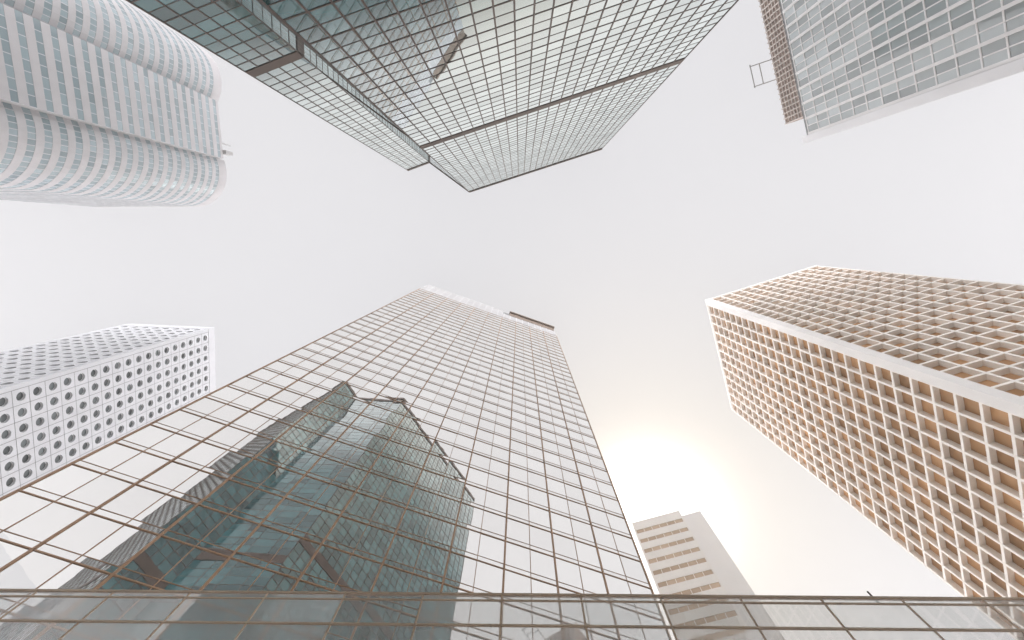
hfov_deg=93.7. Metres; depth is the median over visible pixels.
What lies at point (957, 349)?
window
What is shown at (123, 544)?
window
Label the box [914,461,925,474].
window
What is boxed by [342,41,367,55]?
window
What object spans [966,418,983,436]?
window
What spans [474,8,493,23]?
window
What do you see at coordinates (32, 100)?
window
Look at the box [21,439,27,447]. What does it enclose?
window
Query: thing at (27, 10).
window
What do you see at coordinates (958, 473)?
window
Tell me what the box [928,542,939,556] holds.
window
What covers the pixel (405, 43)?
window
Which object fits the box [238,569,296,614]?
window
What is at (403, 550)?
window
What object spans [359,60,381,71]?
window
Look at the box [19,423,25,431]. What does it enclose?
window
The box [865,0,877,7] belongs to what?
window
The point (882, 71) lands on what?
window
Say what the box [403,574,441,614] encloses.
window
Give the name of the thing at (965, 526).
window
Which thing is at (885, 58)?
window
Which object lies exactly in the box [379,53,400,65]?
window
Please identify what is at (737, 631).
window
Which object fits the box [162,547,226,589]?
window
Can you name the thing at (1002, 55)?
window
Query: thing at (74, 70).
window
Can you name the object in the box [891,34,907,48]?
window
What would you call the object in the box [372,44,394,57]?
window
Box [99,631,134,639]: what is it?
window
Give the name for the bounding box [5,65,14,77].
window
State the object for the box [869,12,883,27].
window
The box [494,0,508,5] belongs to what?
window
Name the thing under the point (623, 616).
window
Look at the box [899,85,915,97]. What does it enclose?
window
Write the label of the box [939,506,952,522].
window
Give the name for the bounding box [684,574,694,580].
window
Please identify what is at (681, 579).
window
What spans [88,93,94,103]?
window
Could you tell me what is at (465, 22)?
window
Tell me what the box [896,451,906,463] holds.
window
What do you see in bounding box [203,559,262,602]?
window
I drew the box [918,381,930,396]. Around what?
window
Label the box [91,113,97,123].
window
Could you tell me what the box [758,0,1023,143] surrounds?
white framed glass tower
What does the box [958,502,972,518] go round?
window
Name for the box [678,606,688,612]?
window
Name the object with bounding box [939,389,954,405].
window
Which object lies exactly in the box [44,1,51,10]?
window
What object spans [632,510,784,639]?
cream office block
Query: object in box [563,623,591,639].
window
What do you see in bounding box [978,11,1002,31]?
window
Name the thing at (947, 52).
window
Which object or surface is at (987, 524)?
window
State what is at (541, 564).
window
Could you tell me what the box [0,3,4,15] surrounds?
window
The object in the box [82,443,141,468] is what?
window
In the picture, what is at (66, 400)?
porthole tower
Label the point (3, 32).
window
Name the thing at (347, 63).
window
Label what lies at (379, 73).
window
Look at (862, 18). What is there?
window
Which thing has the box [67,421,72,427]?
window
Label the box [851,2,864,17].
window
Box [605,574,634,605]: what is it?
window
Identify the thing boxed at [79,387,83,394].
window
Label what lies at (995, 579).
window
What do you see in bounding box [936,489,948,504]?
window
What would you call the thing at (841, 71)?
window
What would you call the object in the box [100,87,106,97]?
window
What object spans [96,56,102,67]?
window
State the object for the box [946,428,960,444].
window
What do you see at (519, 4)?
window
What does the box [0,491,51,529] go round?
window
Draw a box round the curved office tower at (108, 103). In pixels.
[0,0,232,206]
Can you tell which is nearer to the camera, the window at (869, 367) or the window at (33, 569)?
the window at (33, 569)
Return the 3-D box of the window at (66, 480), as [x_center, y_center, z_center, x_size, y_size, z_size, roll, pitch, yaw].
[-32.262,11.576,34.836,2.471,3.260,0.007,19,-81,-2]
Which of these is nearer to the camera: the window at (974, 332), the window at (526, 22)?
the window at (526, 22)
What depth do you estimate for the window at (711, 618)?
79.32 m
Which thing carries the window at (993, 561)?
in the concrete office tower at (890, 405)
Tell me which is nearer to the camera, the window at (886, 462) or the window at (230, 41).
the window at (230, 41)
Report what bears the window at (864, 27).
in the white framed glass tower at (840, 65)
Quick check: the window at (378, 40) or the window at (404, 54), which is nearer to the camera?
the window at (378, 40)
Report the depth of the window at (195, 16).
46.35 m
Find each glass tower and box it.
[0,285,671,639]
[126,0,738,192]
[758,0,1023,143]
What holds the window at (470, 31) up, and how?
in the gridded glass tower at (470, 96)
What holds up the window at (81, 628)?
in the glass tower at (428, 438)
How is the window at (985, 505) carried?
in the concrete office tower at (890, 405)
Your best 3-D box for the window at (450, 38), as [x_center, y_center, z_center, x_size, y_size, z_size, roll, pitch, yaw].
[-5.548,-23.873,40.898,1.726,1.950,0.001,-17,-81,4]
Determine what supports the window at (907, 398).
in the concrete office tower at (890, 405)
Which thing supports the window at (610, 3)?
in the gridded glass tower at (470, 96)
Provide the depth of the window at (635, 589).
44.35 m
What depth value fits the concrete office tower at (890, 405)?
80.81 m
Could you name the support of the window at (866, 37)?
in the white framed glass tower at (840, 65)
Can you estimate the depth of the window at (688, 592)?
86.04 m
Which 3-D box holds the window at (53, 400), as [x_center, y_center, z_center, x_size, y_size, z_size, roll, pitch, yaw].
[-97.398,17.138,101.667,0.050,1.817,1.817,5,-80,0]
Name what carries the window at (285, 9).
in the gridded glass tower at (470, 96)
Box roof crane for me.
[749,59,774,87]
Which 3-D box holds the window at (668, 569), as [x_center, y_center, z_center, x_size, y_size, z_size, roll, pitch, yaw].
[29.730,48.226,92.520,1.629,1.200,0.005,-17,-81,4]
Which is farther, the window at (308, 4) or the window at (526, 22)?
the window at (526, 22)
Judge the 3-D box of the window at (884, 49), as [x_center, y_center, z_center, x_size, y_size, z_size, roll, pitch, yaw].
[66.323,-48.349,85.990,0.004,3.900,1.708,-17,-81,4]
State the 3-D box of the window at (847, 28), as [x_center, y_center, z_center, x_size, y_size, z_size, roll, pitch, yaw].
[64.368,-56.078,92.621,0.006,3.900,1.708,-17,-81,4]
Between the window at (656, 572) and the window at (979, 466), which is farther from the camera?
the window at (656, 572)
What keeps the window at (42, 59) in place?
in the curved office tower at (108, 103)
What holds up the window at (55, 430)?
in the porthole tower at (66, 400)
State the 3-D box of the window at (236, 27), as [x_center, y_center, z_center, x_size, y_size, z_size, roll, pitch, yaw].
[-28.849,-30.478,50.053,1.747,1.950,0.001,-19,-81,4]
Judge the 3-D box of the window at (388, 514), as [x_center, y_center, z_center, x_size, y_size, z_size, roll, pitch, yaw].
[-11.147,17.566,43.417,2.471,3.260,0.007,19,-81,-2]
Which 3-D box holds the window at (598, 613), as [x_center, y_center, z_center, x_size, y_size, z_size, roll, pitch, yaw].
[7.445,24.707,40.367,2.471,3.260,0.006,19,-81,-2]
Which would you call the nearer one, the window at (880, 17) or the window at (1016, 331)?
the window at (1016, 331)
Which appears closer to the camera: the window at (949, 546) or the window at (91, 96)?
the window at (949, 546)
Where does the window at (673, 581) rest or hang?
in the cream office block
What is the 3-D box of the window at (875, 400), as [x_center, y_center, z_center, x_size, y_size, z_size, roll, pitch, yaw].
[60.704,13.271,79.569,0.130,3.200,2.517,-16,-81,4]
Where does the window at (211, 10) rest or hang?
in the gridded glass tower at (470, 96)
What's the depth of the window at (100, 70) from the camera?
94.20 m
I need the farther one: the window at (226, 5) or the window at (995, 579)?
the window at (995, 579)
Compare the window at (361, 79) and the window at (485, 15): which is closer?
the window at (485, 15)
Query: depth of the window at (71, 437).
106.84 m
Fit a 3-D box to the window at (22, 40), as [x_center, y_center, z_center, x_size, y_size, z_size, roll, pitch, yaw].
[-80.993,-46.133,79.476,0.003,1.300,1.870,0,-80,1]
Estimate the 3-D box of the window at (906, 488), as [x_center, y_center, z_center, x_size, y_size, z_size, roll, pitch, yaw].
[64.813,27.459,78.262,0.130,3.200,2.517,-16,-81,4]
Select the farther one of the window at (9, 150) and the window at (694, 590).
the window at (694, 590)
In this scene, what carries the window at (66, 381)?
in the porthole tower at (66, 400)
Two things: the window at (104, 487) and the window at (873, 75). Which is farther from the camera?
the window at (873, 75)
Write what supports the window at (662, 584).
in the cream office block
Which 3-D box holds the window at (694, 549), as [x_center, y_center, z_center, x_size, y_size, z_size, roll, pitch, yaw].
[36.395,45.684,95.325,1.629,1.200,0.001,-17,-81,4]
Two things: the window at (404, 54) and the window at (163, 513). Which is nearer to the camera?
the window at (163, 513)
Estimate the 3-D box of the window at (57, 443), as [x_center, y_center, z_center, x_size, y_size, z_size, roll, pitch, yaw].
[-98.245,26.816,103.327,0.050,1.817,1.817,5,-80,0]
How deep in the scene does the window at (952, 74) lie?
75.76 m
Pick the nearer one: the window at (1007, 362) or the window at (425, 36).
the window at (425, 36)
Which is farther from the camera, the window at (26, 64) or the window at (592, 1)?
the window at (26, 64)
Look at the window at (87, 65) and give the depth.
91.36 m
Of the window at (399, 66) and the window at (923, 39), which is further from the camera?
the window at (923, 39)
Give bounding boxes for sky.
[0,0,1023,639]
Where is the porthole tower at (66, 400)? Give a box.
[0,324,215,496]
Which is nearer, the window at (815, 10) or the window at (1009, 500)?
the window at (1009, 500)
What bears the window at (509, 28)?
in the gridded glass tower at (470, 96)
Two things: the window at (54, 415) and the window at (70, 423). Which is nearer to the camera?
the window at (54, 415)
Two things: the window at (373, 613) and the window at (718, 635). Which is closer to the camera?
the window at (373, 613)
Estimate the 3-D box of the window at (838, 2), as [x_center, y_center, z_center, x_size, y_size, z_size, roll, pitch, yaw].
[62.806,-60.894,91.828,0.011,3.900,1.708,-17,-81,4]
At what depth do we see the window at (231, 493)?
38.98 m
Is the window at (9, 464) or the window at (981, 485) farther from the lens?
the window at (9, 464)
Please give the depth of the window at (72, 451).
107.36 m
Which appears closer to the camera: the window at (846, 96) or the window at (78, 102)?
the window at (78, 102)
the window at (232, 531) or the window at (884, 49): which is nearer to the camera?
the window at (232, 531)
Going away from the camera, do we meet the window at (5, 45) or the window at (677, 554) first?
the window at (5, 45)
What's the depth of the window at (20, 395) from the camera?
94.82 m
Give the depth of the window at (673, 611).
82.91 m
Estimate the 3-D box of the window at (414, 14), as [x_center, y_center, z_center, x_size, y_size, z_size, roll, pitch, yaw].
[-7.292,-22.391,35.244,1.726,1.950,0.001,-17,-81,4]
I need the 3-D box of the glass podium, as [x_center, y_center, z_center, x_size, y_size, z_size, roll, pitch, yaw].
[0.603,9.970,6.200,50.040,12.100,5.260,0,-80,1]
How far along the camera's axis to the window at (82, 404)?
109.06 m
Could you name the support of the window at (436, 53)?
in the gridded glass tower at (470, 96)
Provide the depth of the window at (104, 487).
34.84 m
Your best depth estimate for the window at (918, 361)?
71.91 m
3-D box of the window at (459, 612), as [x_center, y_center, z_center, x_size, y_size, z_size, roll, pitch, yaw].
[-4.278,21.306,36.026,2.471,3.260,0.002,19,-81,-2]
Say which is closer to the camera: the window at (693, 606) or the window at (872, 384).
the window at (872, 384)
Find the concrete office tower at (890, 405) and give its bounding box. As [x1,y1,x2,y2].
[705,265,1023,639]
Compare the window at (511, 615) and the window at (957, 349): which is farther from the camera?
the window at (957, 349)
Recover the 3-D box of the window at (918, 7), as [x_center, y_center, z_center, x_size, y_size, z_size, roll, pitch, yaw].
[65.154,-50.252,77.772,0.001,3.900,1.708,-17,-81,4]
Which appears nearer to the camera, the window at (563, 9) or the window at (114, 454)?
the window at (114, 454)
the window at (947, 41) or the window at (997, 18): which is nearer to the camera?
the window at (997, 18)
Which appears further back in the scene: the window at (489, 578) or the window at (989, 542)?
the window at (989, 542)
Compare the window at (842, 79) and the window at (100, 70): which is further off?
the window at (842, 79)
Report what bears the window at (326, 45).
in the gridded glass tower at (470, 96)
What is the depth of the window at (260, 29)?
51.84 m
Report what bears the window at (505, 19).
in the gridded glass tower at (470, 96)
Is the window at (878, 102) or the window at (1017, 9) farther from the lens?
the window at (878, 102)
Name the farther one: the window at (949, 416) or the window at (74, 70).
the window at (74, 70)
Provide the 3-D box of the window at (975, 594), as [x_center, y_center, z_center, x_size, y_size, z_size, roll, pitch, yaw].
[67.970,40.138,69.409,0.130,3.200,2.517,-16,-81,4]
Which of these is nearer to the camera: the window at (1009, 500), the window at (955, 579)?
the window at (1009, 500)
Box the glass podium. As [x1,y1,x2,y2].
[0,589,1023,639]
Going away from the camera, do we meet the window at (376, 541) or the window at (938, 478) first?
the window at (376, 541)
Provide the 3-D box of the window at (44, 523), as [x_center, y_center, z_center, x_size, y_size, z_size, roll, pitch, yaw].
[-29.994,13.041,31.090,2.471,3.260,0.022,19,-81,-2]
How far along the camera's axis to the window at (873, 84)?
90.64 m
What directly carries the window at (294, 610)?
in the glass tower at (428, 438)
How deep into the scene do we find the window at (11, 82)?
77.71 m
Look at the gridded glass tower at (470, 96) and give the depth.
54.17 m
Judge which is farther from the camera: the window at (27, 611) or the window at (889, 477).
the window at (889, 477)
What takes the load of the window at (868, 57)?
in the white framed glass tower at (840, 65)
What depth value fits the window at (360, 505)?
43.24 m
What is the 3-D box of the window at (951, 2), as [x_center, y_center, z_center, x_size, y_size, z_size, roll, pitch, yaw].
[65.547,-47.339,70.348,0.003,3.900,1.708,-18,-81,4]
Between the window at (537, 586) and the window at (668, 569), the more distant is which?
the window at (668, 569)
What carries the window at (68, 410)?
in the porthole tower at (66, 400)
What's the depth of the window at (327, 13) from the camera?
31.76 m
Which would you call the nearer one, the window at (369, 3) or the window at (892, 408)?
the window at (369, 3)
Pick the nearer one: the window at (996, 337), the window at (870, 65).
the window at (996, 337)
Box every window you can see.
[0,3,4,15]
[0,15,6,27]
[0,27,8,40]
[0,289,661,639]
[0,397,5,406]
[0,414,7,422]
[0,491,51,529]
[0,551,70,600]
[1,39,10,53]
[1,430,8,438]
[3,52,12,65]
[3,446,10,454]
[4,0,14,6]
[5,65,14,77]
[5,109,14,115]
[5,462,11,470]
[6,147,15,153]
[6,477,13,485]
[6,502,85,541]
[7,77,16,90]
[7,115,16,122]
[7,141,16,147]
[7,603,58,623]
[8,122,17,128]
[9,89,18,102]
[9,128,17,135]
[9,135,17,141]
[14,9,23,23]
[16,22,25,35]
[16,392,23,400]
[18,34,27,47]
[18,408,24,416]
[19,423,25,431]
[19,563,108,614]
[20,47,29,60]
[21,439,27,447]
[22,59,30,71]
[22,454,28,462]
[23,6,32,14]
[23,469,29,477]
[24,71,32,83]
[25,0,34,8]
[26,83,34,95]
[28,95,36,107]
[30,465,100,495]
[33,18,41,31]
[33,387,39,394]
[34,402,40,410]
[35,30,42,42]
[36,42,44,54]
[36,417,41,425]
[37,432,43,440]
[38,54,46,66]
[38,447,44,455]
[40,65,48,77]
[40,462,45,469]
[41,14,49,22]
[42,77,49,88]
[43,8,50,16]
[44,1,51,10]
[44,89,51,100]
[45,100,53,111]
[46,514,123,553]
[49,382,54,389]
[50,25,57,38]
[50,397,55,404]
[51,412,57,419]
[52,37,59,49]
[52,426,58,433]
[53,49,60,60]
[54,441,59,448]
[55,60,62,71]
[55,455,60,462]
[55,617,105,637]
[57,71,64,83]
[58,82,65,94]
[60,94,67,105]
[62,105,69,116]
[64,378,69,385]
[64,474,131,506]
[65,392,70,399]
[65,576,150,628]
[66,33,73,45]
[66,406,71,413]
[67,44,74,55]
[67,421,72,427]
[68,434,73,441]
[69,55,76,66]
[69,448,74,455]
[71,66,77,77]
[72,77,79,88]
[74,88,80,98]
[75,98,82,109]
[77,109,83,119]
[78,373,82,380]
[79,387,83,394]
[80,401,84,408]
[81,39,87,51]
[82,50,88,61]
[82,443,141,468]
[84,61,90,72]
[84,525,157,565]
[85,72,91,82]
[87,82,93,93]
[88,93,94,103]
[90,103,96,113]
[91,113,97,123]
[95,46,100,56]
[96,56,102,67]
[98,67,103,77]
[99,77,105,87]
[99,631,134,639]
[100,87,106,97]
[100,485,164,517]
[109,588,188,639]
[112,452,168,478]
[123,425,173,447]
[124,537,193,578]
[134,0,162,11]
[134,495,195,528]
[144,462,198,488]
[150,7,177,21]
[151,433,199,455]
[157,601,229,639]
[158,0,176,4]
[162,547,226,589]
[166,17,191,30]
[167,0,194,14]
[169,505,226,539]
[174,471,225,498]
[179,442,225,465]
[180,26,203,38]
[183,10,207,23]
[186,0,210,7]
[193,34,216,45]
[196,19,219,31]
[199,3,223,16]
[202,515,257,550]
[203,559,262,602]
[205,480,254,508]
[206,42,226,52]
[206,450,251,474]
[208,28,231,39]
[210,613,266,639]
[211,12,235,25]
[215,0,239,10]
[220,36,241,46]
[224,22,246,33]
[228,6,250,19]
[234,459,277,483]
[235,30,255,40]
[235,489,282,518]
[237,525,289,561]
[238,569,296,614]
[240,15,261,27]
[250,23,270,35]
[262,467,302,492]
[263,0,279,4]
[266,498,310,528]
[269,0,304,18]
[270,535,319,571]
[277,581,330,626]
[285,13,317,31]
[289,476,328,501]
[296,507,337,537]
[298,26,328,43]
[299,0,329,9]
[305,545,350,582]
[310,4,341,23]
[311,38,338,53]
[314,596,364,638]
[317,484,353,510]
[322,18,351,35]
[322,48,347,62]
[327,517,366,547]
[332,58,356,71]
[333,30,359,46]
[335,0,364,15]
[337,555,380,591]
[340,66,362,78]
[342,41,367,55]
[345,493,379,519]
[346,9,373,27]
[349,74,370,85]
[352,51,375,64]
[352,602,399,639]
[355,22,381,38]
[356,525,393,557]
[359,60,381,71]
[364,0,386,6]
[364,33,388,48]
[367,68,387,79]
[369,1,396,19]
[371,501,404,527]
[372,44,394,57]
[372,565,411,603]
[377,14,402,31]
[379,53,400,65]
[385,26,408,41]
[385,62,405,73]
[386,534,421,566]
[392,37,413,50]
[392,613,431,639]
[393,0,419,11]
[398,46,418,59]
[398,509,429,536]
[400,6,424,23]
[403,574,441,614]
[404,55,423,67]
[406,18,429,34]
[412,30,433,44]
[415,543,448,576]
[417,39,437,52]
[422,0,446,15]
[422,49,441,61]
[425,517,454,545]
[428,11,450,26]
[432,23,453,37]
[437,33,456,46]
[437,584,471,623]
[440,42,459,54]
[445,552,476,585]
[446,0,468,8]
[449,3,470,19]
[452,526,479,554]
[453,15,473,30]
[456,26,475,39]
[459,36,477,48]
[469,597,500,634]
[471,0,491,12]
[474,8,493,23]
[474,561,502,592]
[476,19,494,33]
[478,29,495,42]
[478,534,504,562]
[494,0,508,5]
[494,1,513,16]
[496,12,513,26]
[497,23,513,36]
[502,604,532,639]
[504,570,530,604]
[505,542,529,571]
[515,0,533,9]
[515,5,533,19]
[516,16,532,29]
[530,550,555,579]
[531,578,559,613]
[533,613,561,639]
[534,10,551,23]
[535,0,552,13]
[553,3,570,17]
[554,0,571,6]
[556,558,582,588]
[559,587,588,623]
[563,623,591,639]
[569,7,586,20]
[571,0,589,10]
[579,566,606,593]
[585,598,616,632]
[587,0,605,14]
[590,0,602,4]
[605,0,621,7]
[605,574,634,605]
[612,605,644,639]
[628,582,659,613]
[638,613,669,639]
[648,558,656,563]
[652,546,660,550]
[653,569,661,574]
[657,556,665,560]
[657,581,666,587]
[661,567,670,572]
[665,554,673,558]
[667,579,675,584]
[668,541,677,545]
[668,608,678,614]
[670,565,679,570]
[674,552,682,556]
[676,577,685,582]
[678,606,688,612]
[679,563,687,567]
[681,589,691,594]
[682,549,690,554]
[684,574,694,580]
[684,621,695,625]
[685,537,693,541]
[688,560,696,565]
[688,604,698,609]
[690,547,699,552]
[691,587,700,592]
[694,572,703,577]
[694,618,705,624]
[696,558,706,563]
[700,585,710,590]
[702,634,713,639]
[703,570,712,575]
[705,615,716,622]
[710,582,720,588]
[713,632,724,639]
[715,613,726,619]
[723,630,735,636]
[725,610,736,617]
[735,630,746,633]
[806,0,816,8]
[808,5,818,18]
[820,0,831,9]
[821,4,832,17]
[823,13,834,27]
[825,21,836,34]
[826,32,838,43]
[828,40,839,51]
[830,49,841,61]
[831,57,843,68]
[833,0,845,7]
[833,67,844,78]
[835,4,848,18]
[835,75,846,85]
[836,84,848,94]
[837,12,849,26]
[838,92,849,102]
[839,23,851,36]
[840,31,853,44]
[840,101,851,111]
[841,109,853,119]
[842,41,855,53]
[844,50,856,62]
[846,59,858,71]
[847,68,860,79]
[849,0,862,9]
[849,78,862,89]
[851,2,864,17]
[851,86,863,96]
[852,13,866,27]
[852,95,865,106]
[854,22,867,36]
[854,104,866,114]
[856,33,869,46]
[858,41,871,54]
[859,52,873,64]
[861,60,874,73]
[863,71,876,83]
[864,79,878,91]
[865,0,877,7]
[865,362,874,374]
[866,89,880,100]
[867,3,882,18]
[868,98,881,109]
[868,378,877,390]
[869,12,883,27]
[871,23,885,38]
[871,394,880,406]
[872,32,887,46]
[874,43,889,57]
[874,410,883,422]
[876,52,891,65]
[877,426,886,438]
[878,63,893,76]
[879,72,894,84]
[880,442,888,453]
[881,83,896,95]
[881,368,891,381]
[883,0,897,8]
[883,92,898,103]
[883,457,891,468]
[884,385,894,398]
[885,1,901,17]
[886,472,894,483]
[887,13,903,28]
[887,401,897,414]
[889,23,905,37]
[889,488,897,498]
[890,418,900,431]
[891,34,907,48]
[892,43,908,58]
[893,434,903,447]
[894,55,910,69]
[896,64,912,77]
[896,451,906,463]
[898,75,914,88]
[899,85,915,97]
[899,374,910,388]
[899,467,909,479]
[902,392,913,406]
[902,483,911,495]
[903,0,915,6]
[905,1,922,18]
[905,409,916,423]
[905,498,914,510]
[906,11,924,28]
[908,23,926,39]
[908,427,919,440]
[908,514,917,526]
[910,34,928,49]
[910,359,926,363]
[911,444,922,458]
[911,529,920,541]
[912,46,930,61]
[913,544,923,557]
[914,55,931,70]
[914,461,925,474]
[916,67,933,81]
[917,77,935,91]
[917,477,928,491]
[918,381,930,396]
[920,494,931,508]
[921,400,934,415]
[923,510,933,523]
[924,0,939,7]
[924,418,937,433]
[926,0,946,17]
[926,527,936,540]
[927,436,940,451]
[928,12,948,30]
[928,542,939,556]
[930,23,949,39]
[930,454,943,469]
[931,353,945,357]
[931,558,942,572]
[932,35,951,52]
[932,365,947,370]
[933,46,953,61]
[933,471,946,487]
[935,58,955,73]
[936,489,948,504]
[937,69,956,83]
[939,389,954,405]
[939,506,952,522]
[942,408,957,425]
[942,523,954,538]
[945,540,957,555]
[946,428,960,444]
[948,0,959,5]
[948,557,960,572]
[949,447,963,463]
[950,0,972,19]
[951,11,973,29]
[951,347,965,351]
[951,573,963,588]
[952,359,967,364]
[952,465,966,482]
[953,24,975,42]
[954,372,972,377]
[955,35,977,52]
[955,484,969,500]
[957,48,979,65]
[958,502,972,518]
[959,59,980,75]
[961,520,975,537]
[963,397,980,415]
[964,538,978,555]
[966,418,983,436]
[967,556,980,572]
[969,331,980,334]
[969,438,986,456]
[969,572,983,589]
[971,342,984,345]
[972,353,988,357]
[972,590,986,606]
[973,458,989,476]
[974,0,988,6]
[974,366,993,371]
[976,0,1000,17]
[976,478,992,496]
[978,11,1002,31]
[978,380,998,386]
[979,23,1004,42]
[979,497,995,515]
[981,37,1006,55]
[982,517,998,535]
[983,49,1007,66]
[985,536,1001,554]
[988,554,1003,572]
[990,407,1009,426]
[990,572,1006,590]
[991,336,1004,339]
[993,428,1012,448]
[993,590,1009,609]
[994,347,1011,351]
[996,450,1015,470]
[996,608,1012,627]
[998,359,1017,364]
[999,471,1018,491]
[1002,373,1022,379]
[1002,492,1021,512]
[1003,0,1014,4]
[1005,1,1023,19]
[1005,388,1023,395]
[1005,512,1023,532]
[1006,14,1023,31]
[1008,30,1023,45]
[1008,532,1023,550]
[1010,42,1023,56]
[1011,330,1023,333]
[1011,552,1023,568]
[1014,572,1023,586]
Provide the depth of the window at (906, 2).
78.55 m
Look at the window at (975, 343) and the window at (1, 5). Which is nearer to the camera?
the window at (975, 343)
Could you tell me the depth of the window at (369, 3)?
32.15 m
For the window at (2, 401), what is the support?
in the porthole tower at (66, 400)
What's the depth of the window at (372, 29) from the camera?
35.49 m
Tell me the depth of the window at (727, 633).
75.89 m
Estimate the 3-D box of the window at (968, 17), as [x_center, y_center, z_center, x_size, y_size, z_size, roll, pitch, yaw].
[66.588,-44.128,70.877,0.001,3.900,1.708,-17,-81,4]
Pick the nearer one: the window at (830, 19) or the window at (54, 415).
the window at (830, 19)
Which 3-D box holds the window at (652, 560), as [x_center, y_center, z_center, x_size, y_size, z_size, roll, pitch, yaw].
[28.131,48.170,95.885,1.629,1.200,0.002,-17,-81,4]
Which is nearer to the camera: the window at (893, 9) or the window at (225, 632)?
the window at (225, 632)
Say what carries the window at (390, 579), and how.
in the glass tower at (428, 438)
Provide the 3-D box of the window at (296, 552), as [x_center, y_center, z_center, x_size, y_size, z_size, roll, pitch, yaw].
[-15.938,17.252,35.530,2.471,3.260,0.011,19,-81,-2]
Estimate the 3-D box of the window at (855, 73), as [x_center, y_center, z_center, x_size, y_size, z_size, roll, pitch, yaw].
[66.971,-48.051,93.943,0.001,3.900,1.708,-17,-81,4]
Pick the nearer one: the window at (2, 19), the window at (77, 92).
the window at (2, 19)
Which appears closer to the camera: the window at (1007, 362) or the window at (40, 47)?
the window at (1007, 362)
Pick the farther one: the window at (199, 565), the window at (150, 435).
the window at (150, 435)
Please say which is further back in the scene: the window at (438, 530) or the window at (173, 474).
the window at (438, 530)
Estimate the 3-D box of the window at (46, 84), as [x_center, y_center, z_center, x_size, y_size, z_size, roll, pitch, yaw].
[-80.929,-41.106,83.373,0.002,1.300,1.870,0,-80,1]
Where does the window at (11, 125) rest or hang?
in the curved office tower at (108, 103)
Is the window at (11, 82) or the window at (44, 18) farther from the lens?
the window at (44, 18)
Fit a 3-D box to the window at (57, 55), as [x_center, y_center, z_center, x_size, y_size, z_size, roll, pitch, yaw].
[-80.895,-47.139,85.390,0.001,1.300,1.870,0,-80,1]
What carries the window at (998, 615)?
in the concrete office tower at (890, 405)
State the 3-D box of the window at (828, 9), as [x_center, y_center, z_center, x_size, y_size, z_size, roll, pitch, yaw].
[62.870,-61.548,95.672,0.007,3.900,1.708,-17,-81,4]
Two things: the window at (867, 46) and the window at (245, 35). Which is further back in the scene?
the window at (867, 46)
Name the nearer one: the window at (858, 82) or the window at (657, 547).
the window at (858, 82)
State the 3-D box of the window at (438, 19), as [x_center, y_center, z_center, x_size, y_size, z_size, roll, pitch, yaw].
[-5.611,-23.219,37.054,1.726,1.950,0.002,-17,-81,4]
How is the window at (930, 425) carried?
in the concrete office tower at (890, 405)
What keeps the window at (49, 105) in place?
in the curved office tower at (108, 103)
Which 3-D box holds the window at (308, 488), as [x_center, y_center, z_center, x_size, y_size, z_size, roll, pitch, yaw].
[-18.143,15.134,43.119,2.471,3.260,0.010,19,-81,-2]
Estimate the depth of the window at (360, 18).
33.53 m
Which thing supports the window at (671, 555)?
in the cream office block
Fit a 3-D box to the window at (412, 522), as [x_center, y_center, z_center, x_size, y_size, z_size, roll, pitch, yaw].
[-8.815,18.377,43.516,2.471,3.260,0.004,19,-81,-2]
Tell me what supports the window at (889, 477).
in the concrete office tower at (890, 405)
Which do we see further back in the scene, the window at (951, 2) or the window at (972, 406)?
the window at (951, 2)
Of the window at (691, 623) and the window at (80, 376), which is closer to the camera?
the window at (691, 623)
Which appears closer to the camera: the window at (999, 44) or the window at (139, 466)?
the window at (139, 466)
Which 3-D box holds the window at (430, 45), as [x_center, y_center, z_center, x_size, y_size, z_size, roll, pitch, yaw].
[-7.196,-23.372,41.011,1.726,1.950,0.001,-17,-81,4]
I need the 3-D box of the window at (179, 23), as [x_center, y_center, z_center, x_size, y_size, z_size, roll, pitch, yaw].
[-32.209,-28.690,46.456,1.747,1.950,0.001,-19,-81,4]
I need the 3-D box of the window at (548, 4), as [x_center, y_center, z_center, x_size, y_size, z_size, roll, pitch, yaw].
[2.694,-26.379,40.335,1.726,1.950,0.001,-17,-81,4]
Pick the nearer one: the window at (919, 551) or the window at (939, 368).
the window at (939, 368)
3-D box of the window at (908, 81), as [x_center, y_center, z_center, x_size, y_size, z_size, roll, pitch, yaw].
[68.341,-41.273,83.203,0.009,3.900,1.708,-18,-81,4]
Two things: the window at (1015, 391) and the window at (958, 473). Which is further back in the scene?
the window at (958, 473)
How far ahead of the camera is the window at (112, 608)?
27.26 m
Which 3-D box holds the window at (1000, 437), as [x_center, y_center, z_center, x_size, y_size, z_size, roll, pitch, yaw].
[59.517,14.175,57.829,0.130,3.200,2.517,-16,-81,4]
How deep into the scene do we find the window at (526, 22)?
42.42 m
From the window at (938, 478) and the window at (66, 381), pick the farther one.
the window at (66, 381)
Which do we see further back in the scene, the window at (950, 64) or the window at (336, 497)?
the window at (950, 64)
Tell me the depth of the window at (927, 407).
69.07 m
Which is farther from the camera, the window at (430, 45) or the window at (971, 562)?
the window at (971, 562)
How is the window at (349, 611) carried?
in the glass tower at (428, 438)
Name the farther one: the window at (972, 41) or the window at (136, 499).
the window at (972, 41)
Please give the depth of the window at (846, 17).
92.34 m
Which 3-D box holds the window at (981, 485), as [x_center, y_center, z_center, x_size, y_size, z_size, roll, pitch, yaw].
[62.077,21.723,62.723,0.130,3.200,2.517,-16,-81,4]
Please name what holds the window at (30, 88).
in the curved office tower at (108, 103)

